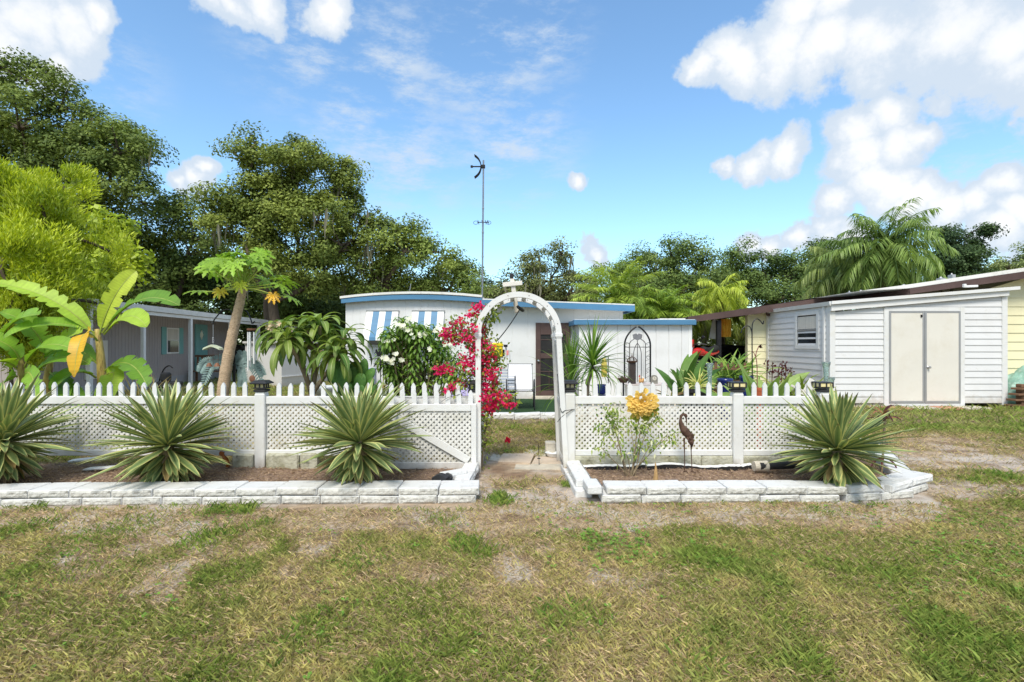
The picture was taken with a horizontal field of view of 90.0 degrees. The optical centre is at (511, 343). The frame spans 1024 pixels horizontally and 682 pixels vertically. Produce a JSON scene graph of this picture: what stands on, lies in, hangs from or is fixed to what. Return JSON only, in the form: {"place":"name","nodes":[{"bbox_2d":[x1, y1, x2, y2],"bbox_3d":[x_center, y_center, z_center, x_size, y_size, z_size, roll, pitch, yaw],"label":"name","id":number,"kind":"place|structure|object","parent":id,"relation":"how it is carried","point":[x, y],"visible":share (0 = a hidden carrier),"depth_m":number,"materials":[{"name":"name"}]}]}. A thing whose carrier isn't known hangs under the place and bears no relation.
{"place":"outdoors","nodes":[
{"label":"outdoors","id":0,"kind":"place"},
{"bbox_2d":[0,359,1023,681],"bbox_3d":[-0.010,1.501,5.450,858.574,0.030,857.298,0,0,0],"label":"ground","id":1,"kind":"structure","parent":0,"point":[504,471],"depth_m":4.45,"materials":[{"name":"plant"}]},
{"bbox_2d":[1,498,42,506],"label":"edging block","id":2,"kind":"structure","parent":1,"relation":"on","point":[18,501],"depth_m":4.72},
{"bbox_2d":[0,483,50,497],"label":"edging block","id":3,"kind":"structure","parent":2,"relation":"on","point":[16,490],"depth_m":4.77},
{"bbox_2d":[28,482,91,497],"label":"edging block","id":4,"kind":"structure","parent":2,"relation":"on","point":[58,490],"depth_m":4.76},
{"bbox_2d":[0,307,91,434],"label":"banana plant","id":5,"kind":"object","parent":1,"relation":"on","point":[40,342],"visible":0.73,"depth_m":7.81,"materials":[{"name":"green plant"}]},
{"bbox_2d":[0,156,139,386],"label":"conifer tree","id":6,"kind":"object","parent":1,"relation":"on","point":[32,242],"visible":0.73,"depth_m":11.29,"materials":[{"name":"green plant"}]},
{"bbox_2d":[0,269,180,437],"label":"banana plant","id":7,"kind":"object","parent":1,"relation":"on","point":[119,285],"visible":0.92,"depth_m":7.94,"materials":[{"name":"green plant"}]},
{"bbox_2d":[0,45,184,252],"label":"oak tree","id":8,"kind":"object","parent":1,"relation":"on","point":[43,144],"visible":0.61,"depth_m":24.24,"materials":[{"name":"green plant"}]},
{"bbox_2d":[82,497,123,504],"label":"edging block","id":9,"kind":"structure","parent":1,"relation":"on","point":[100,501],"depth_m":4.74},
{"bbox_2d":[70,482,130,497],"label":"edging block","id":10,"kind":"structure","parent":9,"relation":"on","point":[98,489],"depth_m":4.78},
{"bbox_2d":[112,481,170,497],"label":"edging block","id":11,"kind":"structure","parent":9,"relation":"on","point":[139,489],"depth_m":4.78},
{"bbox_2d":[72,203,158,298],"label":"lime leaf tree","id":12,"kind":"object","parent":1,"relation":"on","point":[139,266],"visible":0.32,"depth_m":17.29,"materials":[{"name":"green plant"}]},
{"bbox_2d":[0,298,296,395],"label":"mobile home","id":13,"kind":"object","parent":1,"relation":"on","point":[177,340],"visible":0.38,"depth_m":17.48,"materials":[{"name":"grey"}]},
{"bbox_2d":[195,324,207,372],"bbox_3d":[-12.477,0.185,20.576,0.062,1.930,0.959,0,0,-6],"label":"door","id":14,"kind":"structure","parent":13,"relation":"in","point":[201,331],"depth_m":20.48,"materials":[{"name":"teal paint"}]},
{"bbox_2d":[121,188,233,308],"bbox_3d":[-18.464,-3.466,27.144,7.571,9.989,5.348,0,0,0],"label":"oak tree","id":15,"kind":"object","parent":1,"relation":"on","point":[185,231],"visible":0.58,"depth_m":26.82,"materials":[{"name":"green plant"}]},
{"bbox_2d":[162,496,202,504],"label":"edging block","id":16,"kind":"structure","parent":1,"relation":"on","point":[188,500],"depth_m":4.76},
{"bbox_2d":[153,481,208,496],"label":"edging block","id":17,"kind":"structure","parent":16,"relation":"on","point":[173,489],"depth_m":4.79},
{"bbox_2d":[153,249,272,337],"bbox_3d":[-16.644,-2.047,29.395,6.230,7.107,5.600,0,0,-43],"label":"understorey tree","id":18,"kind":"object","parent":1,"relation":"on","point":[195,305],"visible":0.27,"depth_m":28.36,"materials":[{"name":"green plant"}]},
{"bbox_2d":[202,496,241,504],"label":"edging block","id":19,"kind":"structure","parent":1,"relation":"on","point":[230,499],"depth_m":4.77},
{"bbox_2d":[195,481,248,496],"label":"edging block","id":20,"kind":"structure","parent":19,"relation":"on","point":[219,489],"depth_m":4.81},
{"bbox_2d":[197,350,266,387],"bbox_3d":[-4.233,0.794,7.797,1.065,1.411,0.147,0,0,0],"label":"metal palm sculpture","id":21,"kind":"object","parent":1,"relation":"on","point":[241,363],"visible":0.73,"depth_m":7.73,"materials":[{"name":"metal"}]},
{"bbox_2d":[6,382,474,467],"bbox_3d":[-4.815,0.978,6.000,8.863,1.065,0.118,0,0,0],"label":"picket fence","id":22,"kind":"object","parent":1,"relation":"on","point":[261,424],"visible":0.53,"depth_m":5.99,"materials":[{"name":"white plastic"}]},
{"bbox_2d":[183,245,302,443],"bbox_3d":[-4.002,0.011,7.576,1.706,2.994,1.490,0,0,0],"label":"papaya tree","id":23,"kind":"object","parent":1,"relation":"on","point":[259,257],"visible":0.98,"depth_m":7.54,"materials":[{"name":"green plant"}]},
{"bbox_2d":[14,461,477,482],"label":"bark mulch","id":24,"kind":"object","parent":1,"relation":"on","point":[223,468],"visible":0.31,"depth_m":5.62,"materials":[{"name":"brown wood"}]},
{"bbox_2d":[0,372,90,483],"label":"variegated agave","id":25,"kind":"object","parent":24,"relation":"on","point":[16,410],"visible":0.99,"depth_m":5.26,"materials":[{"name":"green plant"}]},
{"bbox_2d":[70,378,239,482],"bbox_3d":[-3.518,0.925,5.275,1.501,1.150,1.524,0,0,0],"label":"variegated agave","id":26,"kind":"object","parent":24,"relation":"on","point":[164,431],"visible":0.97,"depth_m":5.13,"materials":[{"name":"green plant"}]},
{"bbox_2d":[277,378,430,484],"bbox_3d":[-1.535,0.916,5.216,1.492,1.168,1.523,0,0,0],"label":"variegated agave","id":27,"kind":"object","parent":24,"relation":"on","point":[354,425],"visible":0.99,"depth_m":5.06,"materials":[{"name":"green plant"}]},
{"bbox_2d":[218,278,298,343],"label":"understorey tree","id":28,"kind":"object","parent":1,"relation":"on","point":[243,337],"visible":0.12,"depth_m":30.03,"materials":[{"name":"green plant"}]},
{"bbox_2d":[242,495,282,503],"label":"edging block","id":29,"kind":"structure","parent":1,"relation":"on","point":[276,499],"depth_m":4.78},
{"bbox_2d":[236,481,286,495],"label":"edging block","id":30,"kind":"structure","parent":29,"relation":"on","point":[260,488],"depth_m":4.81,"materials":[{"name":"concrete"}]},
{"bbox_2d":[266,453,299,468],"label":"concrete block","id":31,"kind":"structure","parent":1,"relation":"on","point":[277,460],"depth_m":5.93,"materials":[{"name":"concrete"}]},
{"bbox_2d":[243,341,327,386],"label":"storage shed","id":32,"kind":"structure","parent":1,"relation":"on","point":[286,374],"depth_m":18.27,"materials":[{"name":"white paint"}]},
{"bbox_2d":[176,120,405,340],"bbox_3d":[-10.376,-4.677,24.907,10.353,12.432,5.728,0,0,0],"label":"oak tree","id":33,"kind":"object","parent":1,"relation":"on","point":[283,202],"visible":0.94,"depth_m":24.34,"materials":[{"name":"green plant"}]},
{"bbox_2d":[247,272,351,340],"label":"understorey tree","id":34,"kind":"object","parent":1,"relation":"on","point":[292,307],"visible":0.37,"depth_m":28.98,"materials":[{"name":"green plant"}]},
{"bbox_2d":[282,495,320,503],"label":"edging block","id":35,"kind":"structure","parent":1,"relation":"on","point":[301,499],"depth_m":4.79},
{"bbox_2d":[277,481,326,494],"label":"edging block","id":36,"kind":"structure","parent":35,"relation":"on","point":[299,488],"depth_m":4.82,"materials":[{"name":"concrete"}]},
{"bbox_2d":[255,312,374,447],"bbox_3d":[-2.767,0.519,7.276,1.607,1.964,1.370,0,0,0],"label":"plumeria tree","id":37,"kind":"object","parent":1,"relation":"on","point":[290,338],"visible":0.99,"depth_m":7.11,"materials":[{"name":"green plant"}]},
{"bbox_2d":[321,495,359,503],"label":"edging block","id":38,"kind":"structure","parent":1,"relation":"on","point":[340,499],"depth_m":4.79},
{"bbox_2d":[317,481,364,495],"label":"edging block","id":39,"kind":"structure","parent":38,"relation":"on","point":[331,488],"depth_m":4.83,"materials":[{"name":"concrete"}]},
{"bbox_2d":[326,358,381,395],"bbox_3d":[-2.125,0.578,7.104,0.968,0.749,0.351,0,0,0],"label":"prickly pear","id":40,"kind":"object","parent":1,"relation":"on","point":[365,378],"visible":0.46,"depth_m":7.06,"materials":[{"name":"plant"}]},
{"bbox_2d":[360,495,398,503],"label":"edging block","id":41,"kind":"structure","parent":1,"relation":"on","point":[380,499],"depth_m":4.80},
{"bbox_2d":[358,480,402,495],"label":"edging block","id":42,"kind":"structure","parent":41,"relation":"on","point":[384,487],"depth_m":4.83,"materials":[{"name":"concrete"}]},
{"bbox_2d":[338,212,498,298],"bbox_3d":[-5.067,-2.487,26.668,8.076,7.994,6.677,0,0,-18],"label":"oak tree","id":43,"kind":"object","parent":1,"relation":"on","point":[409,246],"visible":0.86,"depth_m":25.36,"materials":[{"name":"green plant"}]},
{"bbox_2d":[398,493,438,502],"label":"edging block","id":44,"kind":"structure","parent":1,"relation":"on","point":[417,498],"depth_m":4.80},
{"bbox_2d":[398,480,441,494],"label":"edging block","id":45,"kind":"structure","parent":44,"relation":"on","point":[420,487],"depth_m":4.84,"materials":[{"name":"concrete"}]},
{"bbox_2d":[372,315,467,437],"bbox_3d":[-1.361,0.532,7.536,1.626,1.912,1.189,0,0,0],"label":"white flowering bush","id":46,"kind":"object","parent":1,"relation":"on","point":[409,364],"visible":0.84,"depth_m":7.27,"materials":[{"name":"green plant"}]},
{"bbox_2d":[438,494,476,503],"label":"edging block","id":47,"kind":"structure","parent":1,"relation":"on","point":[443,499],"depth_m":4.81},
{"bbox_2d":[439,480,479,495],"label":"edging block","id":48,"kind":"structure","parent":47,"relation":"on","point":[459,487],"depth_m":4.85,"materials":[{"name":"concrete"}]},
{"bbox_2d":[429,300,522,469],"bbox_3d":[-0.440,0.524,6.090,1.135,2.078,0.654,0,0,0],"label":"bougainvillea","id":49,"kind":"object","parent":1,"relation":"on","point":[488,374],"visible":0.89,"depth_m":6.01,"materials":[{"name":"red plant"}]},
{"bbox_2d":[470,154,490,311],"bbox_3d":[-0.818,-1.726,13.450,0.543,6.453,0.440,0,0,0],"label":"antenna mast","id":50,"kind":"object","parent":1,"relation":"on","point":[478,174],"visible":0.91,"depth_m":13.43,"materials":[{"name":"metal"}]},
{"bbox_2d":[340,291,634,398],"bbox_3d":[-0.659,0.063,19.977,7.702,2.874,13.647,0,0,0],"label":"mobile home","id":51,"kind":"object","parent":1,"relation":"on","point":[527,334],"visible":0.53,"depth_m":13.60,"materials":[{"name":"metal"}]},
{"bbox_2d":[536,323,569,395],"bbox_3d":[1.098,0.407,13.675,0.926,1.946,0.130,0,0,0],"label":"screen door","id":52,"kind":"structure","parent":51,"relation":"in","point":[543,330],"depth_m":13.67,"materials":[{"name":"silver metal"}]},
{"bbox_2d":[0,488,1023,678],"bbox_3d":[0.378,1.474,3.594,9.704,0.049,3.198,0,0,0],"label":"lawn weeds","id":53,"kind":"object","parent":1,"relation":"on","point":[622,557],"visible":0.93,"depth_m":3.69,"materials":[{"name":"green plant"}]},
{"bbox_2d":[498,453,533,464],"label":"paving slab","id":54,"kind":"structure","parent":1,"relation":"on","point":[516,458],"depth_m":6.55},
{"bbox_2d":[484,399,554,412],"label":"patio","id":55,"kind":"structure","parent":1,"relation":"on","point":[526,405],"depth_m":11.81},
{"bbox_2d":[506,364,534,409],"bbox_3d":[0.185,0.951,11.449,0.638,0.995,0.688,0,0,0],"label":"patio chair","id":56,"kind":"object","parent":55,"relation":"on","point":[525,381],"visible":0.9,"depth_m":11.68,"materials":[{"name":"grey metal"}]},
{"bbox_2d":[474,292,568,473],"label":"garden arch","id":57,"kind":"structure","parent":1,"relation":"on","point":[545,307],"depth_m":5.90,"materials":[{"name":"white plastic"}]},
{"bbox_2d":[381,390,476,469],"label":"garden gate","id":58,"kind":"structure","parent":57,"relation":"attached to","point":[456,452],"depth_m":5.86,"materials":[{"name":"white plastic"}]},
{"bbox_2d":[477,235,598,301],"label":"oak tree","id":59,"kind":"object","parent":1,"relation":"on","point":[534,286],"visible":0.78,"depth_m":31.10,"materials":[{"name":"green plant"}]},
{"bbox_2d":[529,329,613,414],"bbox_3d":[0.884,0.610,7.830,1.486,1.780,1.616,0,0,0],"label":"dracaena","id":60,"kind":"object","parent":1,"relation":"on","point":[569,349],"visible":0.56,"depth_m":7.84,"materials":[{"name":"green plant"}]},
{"bbox_2d":[549,314,635,440],"bbox_3d":[1.204,0.515,7.628,1.299,1.971,1.265,0,0,26],"label":"dracaena","id":61,"kind":"object","parent":1,"relation":"on","point":[592,353],"visible":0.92,"depth_m":7.54,"materials":[{"name":"green plant"}]},
{"bbox_2d":[569,252,666,318],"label":"areca palm","id":62,"kind":"object","parent":1,"relation":"on","point":[614,297],"visible":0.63,"depth_m":18.15,"materials":[{"name":"green plant"}]},
{"bbox_2d":[598,488,640,502],"bbox_3d":[1.034,1.465,4.942,0.371,0.078,0.258,-1,0,1],"label":"edging block","id":63,"kind":"object","parent":1,"relation":"on","point":[605,497],"depth_m":4.82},
{"bbox_2d":[603,480,645,493],"bbox_3d":[1.087,1.392,4.963,0.378,0.074,0.270,0,-1,1],"label":"edging block","id":64,"kind":"object","parent":63,"relation":"on","point":[622,487],"depth_m":4.85,"materials":[{"name":"concrete"}]},
{"bbox_2d":[569,318,695,395],"bbox_3d":[3.008,0.438,14.105,2.984,2.125,3.230,0,0,0],"label":"lean to room","id":65,"kind":"object","parent":1,"relation":"on","point":[671,342],"visible":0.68,"depth_m":12.62,"materials":[{"name":"white paint"}]},
{"bbox_2d":[601,283,687,318],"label":"areca palm","id":66,"kind":"object","parent":1,"relation":"on","point":[645,305],"visible":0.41,"depth_m":17.41,"materials":[{"name":"green plant"}]},
{"bbox_2d":[576,404,718,416],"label":"patio slab","id":67,"kind":"structure","parent":1,"relation":"on","point":[579,407],"depth_m":11.30,"materials":[{"name":"concrete"}]},
{"bbox_2d":[624,326,650,381],"bbox_3d":[2.965,0.238,12.100,0.646,1.324,0.042,0,0,0],"label":"iron trellis","id":68,"kind":"object","parent":67,"relation":"on","point":[637,337],"visible":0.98,"depth_m":12.09,"materials":[{"name":"black metal"}]},
{"bbox_2d":[711,362,747,415],"bbox_3d":[4.498,0.935,10.780,0.762,1.110,0.480,0,0,0],"label":"wooden planter","id":69,"kind":"object","parent":67,"relation":"on","point":[721,366],"visible":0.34,"depth_m":10.54,"materials":[{"name":"brown wood"}]},
{"bbox_2d":[696,349,781,381],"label":"fern","id":70,"kind":"object","parent":69,"relation":"in","point":[733,374],"visible":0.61,"depth_m":10.69,"materials":[{"name":"green plant"}]},
{"bbox_2d":[575,456,732,467],"bbox_3d":[1.650,1.399,6.008,1.880,0.208,0.103,0,0,0],"label":"footing","id":71,"kind":"object","parent":1,"relation":"on","point":[696,460],"visible":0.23,"depth_m":5.96,"materials":[{"name":"concrete"}]},
{"bbox_2d":[640,493,680,502],"bbox_3d":[1.410,1.467,4.943,0.372,0.074,0.260,-1,0,-1],"label":"edging block","id":72,"kind":"object","parent":1,"relation":"on","point":[647,498],"depth_m":4.82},
{"bbox_2d":[641,480,685,494],"bbox_3d":[1.468,1.392,4.965,0.378,0.073,0.270,-1,1,-1],"label":"edging block","id":73,"kind":"object","parent":72,"relation":"on","point":[662,487],"depth_m":4.86,"materials":[{"name":"concrete"}]},
{"bbox_2d":[582,231,739,317],"bbox_3d":[9.395,-2.873,33.212,10.350,8.774,6.663,0,0,0],"label":"oak tree","id":74,"kind":"object","parent":1,"relation":"on","point":[674,259],"visible":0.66,"depth_m":32.22,"materials":[{"name":"green plant"}]},
{"bbox_2d":[636,284,704,334],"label":"areca palm","id":75,"kind":"object","parent":1,"relation":"on","point":[668,313],"visible":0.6,"depth_m":17.28,"materials":[{"name":"green plant"}]},
{"bbox_2d":[655,348,722,413],"bbox_3d":[3.649,0.781,10.079,1.358,1.418,1.614,0,0,0],"label":"canna lily","id":76,"kind":"object","parent":1,"relation":"on","point":[688,363],"visible":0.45,"depth_m":10.28,"materials":[{"name":"green plant"}]},
{"bbox_2d":[565,382,828,467],"bbox_3d":[2.156,0.978,6.000,3.080,1.065,0.118,0,0,0],"label":"picket fence","id":77,"kind":"object","parent":1,"relation":"on","point":[737,451],"visible":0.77,"depth_m":5.99,"materials":[{"name":"white plastic"}]},
{"bbox_2d":[679,494,719,502],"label":"edging block","id":78,"kind":"structure","parent":1,"relation":"on","point":[701,498],"depth_m":4.83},
{"bbox_2d":[679,481,725,494],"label":"edging block","id":79,"kind":"structure","parent":78,"relation":"on","point":[705,488],"depth_m":4.86,"materials":[{"name":"concrete"}]},
{"bbox_2d":[683,310,744,345],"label":"areca palm","id":80,"kind":"object","parent":1,"relation":"on","point":[705,328],"visible":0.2,"depth_m":24.47,"materials":[{"name":"green plant"}]},
{"bbox_2d":[691,273,749,343],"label":"areca palm","id":81,"kind":"object","parent":1,"relation":"on","point":[721,298],"visible":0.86,"depth_m":20.59,"materials":[{"name":"green plant"}]},
{"bbox_2d":[566,453,888,485],"bbox_3d":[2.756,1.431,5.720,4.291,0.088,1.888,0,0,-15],"label":"bark mulch","id":82,"kind":"object","parent":1,"relation":"on","point":[721,474],"visible":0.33,"depth_m":5.60,"materials":[{"name":"brown wood"}]},
{"bbox_2d":[591,401,678,476],"bbox_3d":[1.319,1.029,5.573,0.971,0.851,0.508,0,0,0],"label":"flowering shrub","id":83,"kind":"object","parent":82,"relation":"on","point":[614,411],"visible":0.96,"depth_m":5.53,"materials":[{"name":"green plant"}]},
{"bbox_2d":[625,388,658,475],"bbox_3d":[1.428,0.965,5.558,0.374,0.971,0.156,0,0,0],"label":"yellow croton","id":84,"kind":"object","parent":82,"relation":"on","point":[638,408],"visible":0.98,"depth_m":5.56,"materials":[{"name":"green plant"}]},
{"bbox_2d":[583,462,751,470],"bbox_3d":[1.777,1.428,5.880,1.974,0.104,0.140,0,0,0],"label":"edging strip","id":85,"kind":"object","parent":82,"relation":"on","point":[673,465],"visible":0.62,"depth_m":5.87,"materials":[{"name":"white plastic"}]},
{"bbox_2d":[765,382,927,495],"bbox_3d":[3.293,0.948,5.131,1.407,1.104,1.446,0,0,0],"label":"variegated agave","id":86,"kind":"object","parent":82,"relation":"on","point":[832,434],"visible":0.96,"depth_m":5.03,"materials":[{"name":"green plant"}]},
{"bbox_2d":[720,493,759,501],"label":"edging block","id":87,"kind":"structure","parent":1,"relation":"on","point":[738,497],"depth_m":4.83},
{"bbox_2d":[717,480,766,494],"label":"edging block","id":88,"kind":"structure","parent":87,"relation":"on","point":[743,487],"depth_m":4.86,"materials":[{"name":"concrete"}]},
{"bbox_2d":[704,234,815,320],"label":"oak tree","id":89,"kind":"object","parent":1,"relation":"on","point":[761,286],"visible":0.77,"depth_m":33.15,"materials":[{"name":"green plant"}]},
{"bbox_2d":[693,356,834,440],"bbox_3d":[3.858,0.827,7.820,1.864,1.321,1.661,0,0,-16],"label":"canna lily","id":90,"kind":"object","parent":1,"relation":"on","point":[789,379],"visible":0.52,"depth_m":7.72,"materials":[{"name":"green plant"}]},
{"bbox_2d":[760,494,799,501],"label":"edging block","id":91,"kind":"structure","parent":1,"relation":"on","point":[782,497],"depth_m":4.83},
{"bbox_2d":[756,480,806,493],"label":"edging block","id":92,"kind":"structure","parent":91,"relation":"on","point":[783,487],"depth_m":4.86,"materials":[{"name":"concrete"}]},
{"bbox_2d":[798,494,839,502],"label":"edging block","id":93,"kind":"structure","parent":1,"relation":"on","point":[816,497],"depth_m":4.82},
{"bbox_2d":[795,480,846,494],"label":"edging block","id":94,"kind":"structure","parent":93,"relation":"on","point":[818,487],"depth_m":4.85,"materials":[{"name":"concrete"}]},
{"bbox_2d":[765,235,916,295],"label":"oak tree","id":95,"kind":"object","parent":1,"relation":"on","point":[809,254],"visible":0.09,"depth_m":35.36,"materials":[{"name":"green plant"}]},
{"bbox_2d":[792,245,899,310],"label":"queen palm","id":96,"kind":"object","parent":1,"relation":"on","point":[821,289],"visible":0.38,"depth_m":25.75,"materials":[{"name":"green plant"}]},
{"bbox_2d":[684,268,1023,382],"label":"mobile home","id":97,"kind":"object","parent":1,"relation":"on","point":[999,279],"visible":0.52,"depth_m":13.10,"materials":[{"name":"yellow"}]},
{"bbox_2d":[816,197,959,308],"bbox_3d":[17.627,-2.466,24.197,5.242,7.933,5.208,0,0,-36],"label":"queen palm","id":98,"kind":"object","parent":1,"relation":"on","point":[902,265],"visible":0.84,"depth_m":23.23,"materials":[{"name":"green plant"}]},
{"bbox_2d":[766,286,1019,406],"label":"garden shed","id":99,"kind":"structure","parent":1,"relation":"on","point":[930,349],"depth_m":12.11,"materials":[{"name":"white"}]},
{"bbox_2d":[795,310,819,348],"bbox_3d":[7.522,-0.350,13.050,0.055,0.960,1.060,0,0,0],"label":"window","id":100,"kind":"structure","parent":99,"relation":"in","point":[809,322],"depth_m":13.02,"materials":[{"name":"white plastic"}]},
{"bbox_2d":[889,311,924,402],"bbox_3d":[9.307,0.313,12.072,0.830,2.164,0.055,0,0,0],"label":"door","id":101,"kind":"structure","parent":99,"relation":"in","point":[906,328],"depth_m":12.07,"materials":[{"name":"metal"}]},
{"bbox_2d":[925,311,960,402],"bbox_3d":[10.153,0.313,12.047,0.845,2.164,0.105,0,0,0],"label":"door","id":102,"kind":"structure","parent":99,"relation":"in","point":[942,328],"depth_m":12.07,"materials":[{"name":"metal"}]},
{"bbox_2d":[879,489,913,499],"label":"edging block","id":103,"kind":"structure","parent":1,"relation":"on","point":[904,493],"depth_m":4.95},
{"bbox_2d":[845,479,883,493],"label":"edging block","id":104,"kind":"structure","parent":103,"relation":"on","point":[858,487],"depth_m":4.90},
{"bbox_2d":[877,475,912,492],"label":"edging block","id":105,"kind":"structure","parent":103,"relation":"on","point":[892,484],"depth_m":5.04,"materials":[{"name":"concrete"}]},
{"bbox_2d":[906,483,928,493],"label":"edging block","id":106,"kind":"structure","parent":1,"relation":"on","point":[916,489],"depth_m":5.16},
{"bbox_2d":[889,470,932,485],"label":"edging block","id":107,"kind":"structure","parent":106,"relation":"on","point":[917,477],"depth_m":5.25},
{"bbox_2d":[924,221,1009,280],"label":"cedar tree","id":108,"kind":"object","parent":1,"relation":"on","point":[969,260],"visible":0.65,"depth_m":30.79,"materials":[{"name":"green plant"}]},
{"bbox_2d":[980,242,1023,270],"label":"oak tree","id":109,"kind":"object","parent":1,"relation":"on","point":[1008,265],"visible":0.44,"depth_m":33.85,"materials":[{"name":"green plant"}]},
{"bbox_2d":[1004,365,1023,406],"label":"tarp pile","id":110,"kind":"object","parent":1,"relation":"on","point":[1016,387],"visible":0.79,"depth_m":12.15,"materials":[{"name":"teal plastic"}]},
{"bbox_2d":[0,0,1023,344],"label":"sky","id":111,"kind":"structure","parent":0,"point":[604,126],"materials":[{"name":"blue"}]},
{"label":"driveway","id":112,"kind":"structure","parent":0,"visible":0},
{"bbox_2d":[693,344,744,377],"bbox_3d":[7.010,0.756,18.302,4.520,1.488,2.071,0,0,-10],"label":"parked car","id":113,"kind":"object","parent":112,"relation":"on","point":[726,349],"visible":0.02,"depth_m":17.70,"materials":[{"name":"metal"}]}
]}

